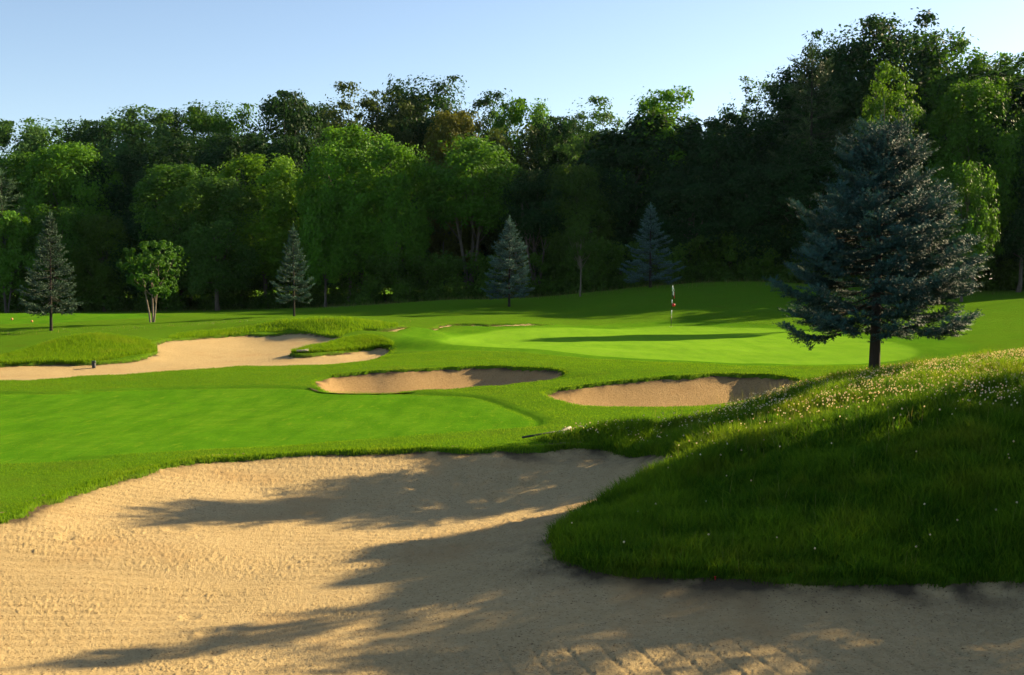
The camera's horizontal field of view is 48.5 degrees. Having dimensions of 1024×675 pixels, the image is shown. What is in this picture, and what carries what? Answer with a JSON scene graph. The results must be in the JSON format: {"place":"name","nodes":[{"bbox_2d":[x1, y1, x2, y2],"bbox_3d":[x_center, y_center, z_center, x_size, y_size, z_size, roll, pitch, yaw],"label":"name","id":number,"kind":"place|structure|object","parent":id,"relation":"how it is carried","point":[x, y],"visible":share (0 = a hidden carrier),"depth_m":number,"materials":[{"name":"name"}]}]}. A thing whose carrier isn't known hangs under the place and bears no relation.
{"place":"outdoors","nodes":[
{"label":"outdoors","id":0,"kind":"place"},
{"bbox_2d":[126,286,452,297],"bbox_3d":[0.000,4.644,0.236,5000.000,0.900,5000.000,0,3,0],"label":"distant ground","id":1,"kind":"structure","parent":0,"point":[387,292],"depth_m":411.84,"materials":[{"name":"green plant"}]},
{"bbox_2d":[0,281,1023,586],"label":"rough ground","id":2,"kind":"structure","parent":0,"point":[998,325],"depth_m":35.76,"materials":[{"name":"green plant"}]},
{"bbox_2d":[0,169,36,302],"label":"pine tree","id":3,"kind":"object","parent":2,"relation":"on","point":[9,185],"visible":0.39,"depth_m":95.58,"materials":[{"name":"green plant"}]},
{"bbox_2d":[0,210,43,312],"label":"broadleaf tree","id":4,"kind":"object","parent":2,"relation":"on","point":[12,249],"visible":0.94,"depth_m":91.14,"materials":[{"name":"green plant"}]},
{"bbox_2d":[0,118,70,301],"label":"broadleaf tree","id":5,"kind":"object","parent":2,"relation":"on","point":[29,142],"visible":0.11,"depth_m":119.69,"materials":[{"name":"green plant"}]},
{"bbox_2d":[0,151,74,273],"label":"broadleaf tree","id":6,"kind":"object","parent":2,"relation":"on","point":[11,161],"visible":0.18,"depth_m":105.38,"materials":[{"name":"green plant"}]},
{"bbox_2d":[8,115,90,195],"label":"broadleaf tree","id":7,"kind":"object","parent":2,"relation":"on","point":[55,133],"visible":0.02,"depth_m":124.99,"materials":[{"name":"green plant"}]},
{"bbox_2d":[16,210,84,330],"bbox_3d":[-21.078,-2.952,51.987,2.823,5.802,2.503,-3,4,-43],"label":"blue spruce","id":8,"kind":"object","parent":2,"relation":"on","point":[58,284],"visible":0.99,"depth_m":51.77,"materials":[{"name":"green plant"}]},
{"bbox_2d":[21,204,89,307],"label":"broadleaf tree","id":9,"kind":"object","parent":2,"relation":"on","point":[65,226],"visible":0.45,"depth_m":92.89,"materials":[{"name":"green plant"}]},
{"bbox_2d":[13,140,126,274],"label":"broadleaf tree","id":10,"kind":"object","parent":2,"relation":"on","point":[42,171],"visible":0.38,"depth_m":103.54,"materials":[{"name":"green plant"}]},
{"bbox_2d":[53,116,125,196],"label":"broadleaf tree","id":11,"kind":"object","parent":2,"relation":"on","point":[85,136],"visible":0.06,"depth_m":120.99,"materials":[{"name":"green plant"}]},
{"bbox_2d":[64,214,138,311],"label":"broadleaf tree","id":12,"kind":"object","parent":2,"relation":"on","point":[95,232],"visible":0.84,"depth_m":92.56,"materials":[{"name":"green plant"}]},
{"bbox_2d":[61,154,156,252],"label":"broadleaf tree","id":13,"kind":"object","parent":2,"relation":"on","point":[115,193],"visible":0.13,"depth_m":105.28,"materials":[{"name":"green plant"}]},
{"bbox_2d":[80,104,190,204],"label":"broadleaf tree","id":14,"kind":"object","parent":2,"relation":"on","point":[129,128],"visible":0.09,"depth_m":116.70,"materials":[{"name":"green plant"}]},
{"bbox_2d":[99,217,180,310],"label":"broadleaf tree","id":15,"kind":"object","parent":2,"relation":"on","point":[132,229],"visible":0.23,"depth_m":93.30,"materials":[{"name":"green plant"}]},
{"bbox_2d":[116,240,189,321],"bbox_3d":[-18.200,-2.708,57.672,3.457,4.536,3.628,0,3,-1],"label":"sapling","id":16,"kind":"object","parent":2,"relation":"on","point":[146,269],"visible":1,"depth_m":57.52,"materials":[{"name":"green plant"}]},
{"bbox_2d":[115,133,214,246],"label":"broadleaf tree","id":17,"kind":"object","parent":2,"relation":"on","point":[157,155],"visible":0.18,"depth_m":105.36,"materials":[{"name":"green plant"}]},
{"bbox_2d":[128,162,226,300],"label":"broadleaf tree","id":18,"kind":"object","parent":2,"relation":"on","point":[165,174],"visible":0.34,"depth_m":94.03,"materials":[{"name":"green plant"}]},
{"bbox_2d":[157,106,228,298],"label":"broadleaf tree","id":19,"kind":"object","parent":2,"relation":"on","point":[176,116],"visible":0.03,"depth_m":121.48,"materials":[{"name":"green plant"}]},
{"bbox_2d":[0,333,387,380],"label":"sand bunker","id":20,"kind":"object","parent":2,"relation":"in","point":[207,353],"visible":0.56,"depth_m":38.97},
{"bbox_2d":[154,176,269,310],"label":"broadleaf tree","id":21,"kind":"object","parent":2,"relation":"on","point":[211,261],"visible":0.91,"depth_m":90.29,"materials":[{"name":"green plant"}]},
{"bbox_2d":[177,99,262,177],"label":"broadleaf tree","id":22,"kind":"object","parent":2,"relation":"on","point":[215,123],"visible":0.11,"depth_m":117.18,"materials":[{"name":"green plant"}]},
{"bbox_2d":[192,131,290,295],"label":"broadleaf tree","id":23,"kind":"object","parent":2,"relation":"on","point":[228,147],"visible":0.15,"depth_m":103.09,"materials":[{"name":"green plant"}]},
{"bbox_2d":[212,152,309,308],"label":"broadleaf tree","id":24,"kind":"object","parent":2,"relation":"on","point":[273,255],"visible":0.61,"depth_m":92.23,"materials":[{"name":"green plant"}]},
{"bbox_2d":[248,89,325,292],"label":"broadleaf tree","id":25,"kind":"object","parent":2,"relation":"on","point":[284,105],"visible":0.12,"depth_m":115.14,"materials":[{"name":"green plant"}]},
{"bbox_2d":[270,224,314,315],"bbox_3d":[-11.587,-3.461,59.987,2.460,5.138,2.230,1,3,21],"label":"blue spruce","id":26,"kind":"object","parent":2,"relation":"on","point":[295,240],"visible":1,"depth_m":59.72,"materials":[{"name":"green plant"}]},
{"bbox_2d":[254,135,334,291],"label":"broadleaf tree","id":27,"kind":"object","parent":2,"relation":"on","point":[301,145],"visible":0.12,"depth_m":102.01,"materials":[{"name":"green plant"}]},
{"bbox_2d":[275,101,342,291],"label":"broadleaf tree","id":28,"kind":"object","parent":2,"relation":"on","point":[310,127],"visible":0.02,"depth_m":121.05,"materials":[{"name":"green plant"}]},
{"bbox_2d":[292,185,355,306],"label":"broadleaf tree","id":29,"kind":"object","parent":2,"relation":"on","point":[314,254],"visible":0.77,"depth_m":88.45,"materials":[{"name":"green plant"}]},
{"bbox_2d":[289,122,399,300],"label":"broadleaf tree","id":30,"kind":"object","parent":2,"relation":"on","point":[352,172],"visible":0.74,"depth_m":89.16,"materials":[{"name":"green plant"}]},
{"bbox_2d":[309,81,410,286],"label":"broadleaf tree","id":31,"kind":"object","parent":2,"relation":"on","point":[363,102],"visible":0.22,"depth_m":109.40,"materials":[{"name":"green plant"}]},
{"bbox_2d":[318,145,435,284],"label":"broadleaf tree","id":32,"kind":"object","parent":2,"relation":"on","point":[370,189],"visible":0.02,"depth_m":101.90,"materials":[{"name":"green plant"}]},
{"bbox_2d":[359,140,434,297],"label":"broadleaf tree","id":33,"kind":"object","parent":2,"relation":"on","point":[392,231],"visible":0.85,"depth_m":89.33,"materials":[{"name":"green plant"}]},
{"bbox_2d":[360,89,437,296],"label":"broadleaf tree","id":34,"kind":"object","parent":2,"relation":"on","point":[403,136],"visible":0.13,"depth_m":112.18,"materials":[{"name":"green plant"}]},
{"bbox_2d":[369,72,476,284],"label":"broadleaf tree","id":35,"kind":"object","parent":2,"relation":"on","point":[438,102],"visible":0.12,"depth_m":114.41,"materials":[{"name":"green plant"}]},
{"bbox_2d":[311,368,561,393],"bbox_3d":[-1.875,1.337,29.463,6.928,0.915,4.412,-1,3,-22],"label":"sand bunker","id":36,"kind":"object","parent":2,"relation":"in","point":[390,381],"visible":0.37,"depth_m":30.75},
{"bbox_2d":[418,109,484,288],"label":"broadleaf tree","id":37,"kind":"object","parent":2,"relation":"on","point":[451,124],"visible":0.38,"depth_m":105.89,"materials":[{"name":"green plant"}]},
{"bbox_2d":[381,324,541,331],"bbox_3d":[-3.044,-0.481,50.806,4.146,0.512,15.040,2,3,28],"label":"sand bunker","id":38,"kind":"object","parent":2,"relation":"in","point":[396,330],"visible":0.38,"depth_m":54.61},
{"bbox_2d":[408,132,525,287],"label":"broadleaf tree","id":39,"kind":"object","parent":2,"relation":"on","point":[480,201],"visible":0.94,"depth_m":88.88,"materials":[{"name":"green plant"}]},
{"bbox_2d":[0,313,975,462],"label":"fairway","id":40,"kind":"structure","parent":2,"relation":"attached to","point":[417,338],"depth_m":23.08,"materials":[{"name":"green plant"}]},
{"bbox_2d":[458,88,526,282],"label":"broadleaf tree","id":41,"kind":"object","parent":2,"relation":"on","point":[485,101],"visible":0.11,"depth_m":114.11,"materials":[{"name":"green plant"}]},
{"bbox_2d":[0,315,1002,562],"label":"short grass","id":42,"kind":"structure","parent":2,"relation":"on","point":[85,347],"depth_m":29.58,"materials":[{"name":"green plant"}]},
{"bbox_2d":[3,277,1002,335],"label":"meadow grass","id":43,"kind":"structure","parent":2,"relation":"on","point":[456,298],"depth_m":80.42,"materials":[{"name":"plant"}]},
{"bbox_2d":[481,216,534,306],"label":"blue spruce","id":44,"kind":"object","parent":2,"relation":"on","point":[509,262],"visible":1,"depth_m":70.99,"materials":[{"name":"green plant"}]},
{"bbox_2d":[0,442,1023,674],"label":"sand bunker","id":45,"kind":"object","parent":2,"relation":"on","point":[425,563],"visible":0.94,"depth_m":10.53},
{"bbox_2d":[0,224,1023,312],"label":"undergrowth","id":46,"kind":"object","parent":2,"relation":"on","point":[601,276],"visible":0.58,"depth_m":87.10,"materials":[{"name":"green plant"}]},
{"bbox_2d":[0,67,1023,292],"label":"woodland","id":47,"kind":"object","parent":2,"relation":"on","point":[635,141],"visible":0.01,"depth_m":93.22,"materials":[{"name":"green plant"}]},
{"bbox_2d":[475,124,548,280],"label":"broadleaf tree","id":48,"kind":"object","parent":2,"relation":"on","point":[490,239],"visible":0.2,"depth_m":104.47,"materials":[{"name":"green plant"}]},
{"bbox_2d":[489,96,555,244],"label":"broadleaf tree","id":49,"kind":"object","parent":2,"relation":"on","point":[515,114],"visible":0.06,"depth_m":110.33,"materials":[{"name":"green plant"}]},
{"bbox_2d":[493,168,579,296],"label":"broadleaf tree","id":50,"kind":"object","parent":2,"relation":"on","point":[535,215],"visible":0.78,"depth_m":88.39,"materials":[{"name":"green plant"}]},
{"bbox_2d":[522,426,571,437],"bbox_3d":[0.605,1.567,18.534,0.955,0.162,0.177,-2,3,-32],"label":"bunker rake","id":51,"kind":"object","parent":2,"relation":"on","point":[533,435],"visible":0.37,"depth_m":18.48,"materials":[{"name":"plastic"}]},
{"bbox_2d":[513,112,589,266],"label":"broadleaf tree","id":52,"kind":"object","parent":2,"relation":"on","point":[557,131],"visible":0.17,"depth_m":105.33,"materials":[{"name":"green plant"}]},
{"bbox_2d":[98,242,1023,309],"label":"wood understory stems","id":53,"kind":"object","parent":2,"relation":"on","point":[383,293],"visible":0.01,"depth_m":99.61,"materials":[{"name":"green plant"}]},
{"bbox_2d":[534,163,619,278],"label":"broadleaf tree","id":54,"kind":"object","parent":2,"relation":"on","point":[569,179],"visible":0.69,"depth_m":88.05,"materials":[{"name":"green plant"}]},
{"bbox_2d":[563,214,605,296],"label":"sapling","id":55,"kind":"object","parent":2,"relation":"on","point":[581,255],"visible":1,"depth_m":76.47,"materials":[{"name":"green plant"}]},
{"bbox_2d":[553,95,625,200],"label":"broadleaf tree","id":56,"kind":"object","parent":2,"relation":"on","point":[578,144],"visible":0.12,"depth_m":97.98,"materials":[{"name":"green plant"}]},
{"bbox_2d":[569,145,667,274],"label":"broadleaf tree","id":57,"kind":"object","parent":2,"relation":"on","point":[628,158],"visible":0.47,"depth_m":90.95,"materials":[{"name":"green plant"}]},
{"bbox_2d":[602,85,702,217],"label":"broadleaf tree","id":58,"kind":"object","parent":2,"relation":"on","point":[648,107],"visible":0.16,"depth_m":93.43,"materials":[{"name":"green plant"}]},
{"bbox_2d":[619,202,685,287],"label":"blue spruce","id":59,"kind":"object","parent":2,"relation":"on","point":[649,230],"visible":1,"depth_m":78.52,"materials":[{"name":"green plant"}]},
{"bbox_2d":[548,376,796,406],"bbox_3d":[4.056,1.575,25.525,6.824,1.076,5.081,-1,3,-20],"label":"sand bunker","id":60,"kind":"object","parent":2,"relation":"in","point":[702,391],"visible":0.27,"depth_m":27.40},
{"bbox_2d":[438,325,921,364],"bbox_3d":[5.648,0.007,46.608,16.774,0.442,27.953,0,3,0],"label":"putting green","id":61,"kind":"object","parent":2,"relation":"attached to","point":[775,345],"visible":0.91,"depth_m":42.35,"materials":[{"name":"green plant"}]},
{"bbox_2d":[671,285,674,321],"bbox_3d":[8.467,-1.618,59.975,0.271,2.251,0.173,0,3,0],"label":"flagstick","id":62,"kind":"object","parent":61,"relation":"on","point":[673,295],"visible":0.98,"depth_m":59.95,"materials":[{"name":"white paint"}]},
{"bbox_2d":[675,111,778,266],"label":"broadleaf tree","id":63,"kind":"object","parent":2,"relation":"on","point":[737,150],"visible":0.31,"depth_m":89.56,"materials":[{"name":"green plant"}]},
{"bbox_2d":[717,76,784,156],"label":"broadleaf tree","id":64,"kind":"object","parent":2,"relation":"on","point":[746,110],"visible":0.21,"depth_m":98.05,"materials":[{"name":"green plant"}]},
{"bbox_2d":[745,63,839,170],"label":"broadleaf tree","id":65,"kind":"object","parent":2,"relation":"on","point":[788,73],"visible":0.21,"depth_m":95.26,"materials":[{"name":"green plant"}]},
{"bbox_2d":[742,138,864,260],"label":"broadleaf tree","id":66,"kind":"object","parent":2,"relation":"on","point":[802,172],"visible":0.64,"depth_m":84.20,"materials":[{"name":"green plant"}]},
{"bbox_2d":[762,37,856,271],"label":"pine tree","id":67,"kind":"object","parent":2,"relation":"on","point":[802,88],"visible":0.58,"depth_m":88.60,"materials":[{"name":"green plant"}]},
{"bbox_2d":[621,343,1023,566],"bbox_3d":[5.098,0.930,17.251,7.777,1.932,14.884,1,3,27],"label":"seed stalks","id":68,"kind":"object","parent":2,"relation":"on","point":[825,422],"visible":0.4,"depth_m":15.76,"materials":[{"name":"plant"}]},
{"bbox_2d":[778,27,884,177],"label":"broadleaf tree","id":69,"kind":"object","parent":2,"relation":"on","point":[816,34],"visible":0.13,"depth_m":94.44,"materials":[{"name":"green plant"}]},
{"bbox_2d":[762,97,994,369],"bbox_3d":[6.384,-1.600,19.814,3.595,5.270,3.526,2,3,33],"label":"blue spruce","id":70,"kind":"object","parent":2,"relation":"on","point":[864,205],"visible":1,"depth_m":19.24,"materials":[{"name":"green plant"}]},
{"bbox_2d":[809,7,952,176],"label":"broadleaf tree","id":71,"kind":"object","parent":2,"relation":"on","point":[880,26],"visible":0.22,"depth_m":92.27,"materials":[{"name":"green plant"}]},
{"bbox_2d":[835,122,936,257],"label":"broadleaf tree","id":72,"kind":"object","parent":2,"relation":"on","point":[917,133],"visible":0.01,"depth_m":83.58,"materials":[{"name":"green plant"}]},
{"bbox_2d":[855,59,931,225],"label":"broadleaf tree","id":73,"kind":"object","parent":2,"relation":"on","point":[876,109],"visible":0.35,"depth_m":82.54,"materials":[{"name":"green plant"}]},
{"bbox_2d":[892,169,972,274],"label":"broadleaf tree","id":74,"kind":"object","parent":2,"relation":"on","point":[925,218],"visible":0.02,"depth_m":81.81,"materials":[{"name":"green plant"}]},
{"bbox_2d":[884,26,996,170],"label":"broadleaf tree","id":75,"kind":"object","parent":2,"relation":"on","point":[959,43],"visible":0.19,"depth_m":90.68,"materials":[{"name":"green plant"}]},
{"bbox_2d":[933,160,1000,301],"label":"broadleaf tree","id":76,"kind":"object","parent":2,"relation":"on","point":[970,185],"visible":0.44,"depth_m":71.10,"materials":[{"name":"green plant"}]},
{"bbox_2d":[923,75,1023,292],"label":"broadleaf tree","id":77,"kind":"object","parent":2,"relation":"on","point":[956,126],"visible":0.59,"depth_m":80.09,"materials":[{"name":"green plant"}]},
{"bbox_2d":[934,57,1014,156],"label":"broadleaf tree","id":78,"kind":"object","parent":2,"relation":"on","point":[964,74],"visible":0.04,"depth_m":89.98,"materials":[{"name":"green plant"}]},
{"bbox_2d":[967,135,1023,291],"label":"broadleaf tree","id":79,"kind":"object","parent":2,"relation":"on","point":[1013,243],"visible":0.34,"depth_m":80.46,"materials":[{"name":"green plant"}]},
{"bbox_2d":[968,51,1023,113],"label":"broadleaf tree","id":80,"kind":"object","parent":2,"relation":"on","point":[1006,62],"visible":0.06,"depth_m":91.75,"materials":[{"name":"green plant"}]},
{"bbox_2d":[0,0,1023,278],"label":"sky","id":81,"kind":"structure","parent":0,"point":[65,60],"materials":[{"name":"blue"}]},
{"bbox_2d":[535,346,1023,589],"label":"long grass","id":82,"kind":"structure","parent":0,"point":[677,516],"depth_m":12.74,"materials":[{"name":"green plant"}]},
{"bbox_2d":[562,347,1023,553],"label":"clover","id":83,"kind":"object","parent":82,"relation":"on","point":[882,375],"depth_m":17.14,"materials":[{"name":"green plant"}]}
]}

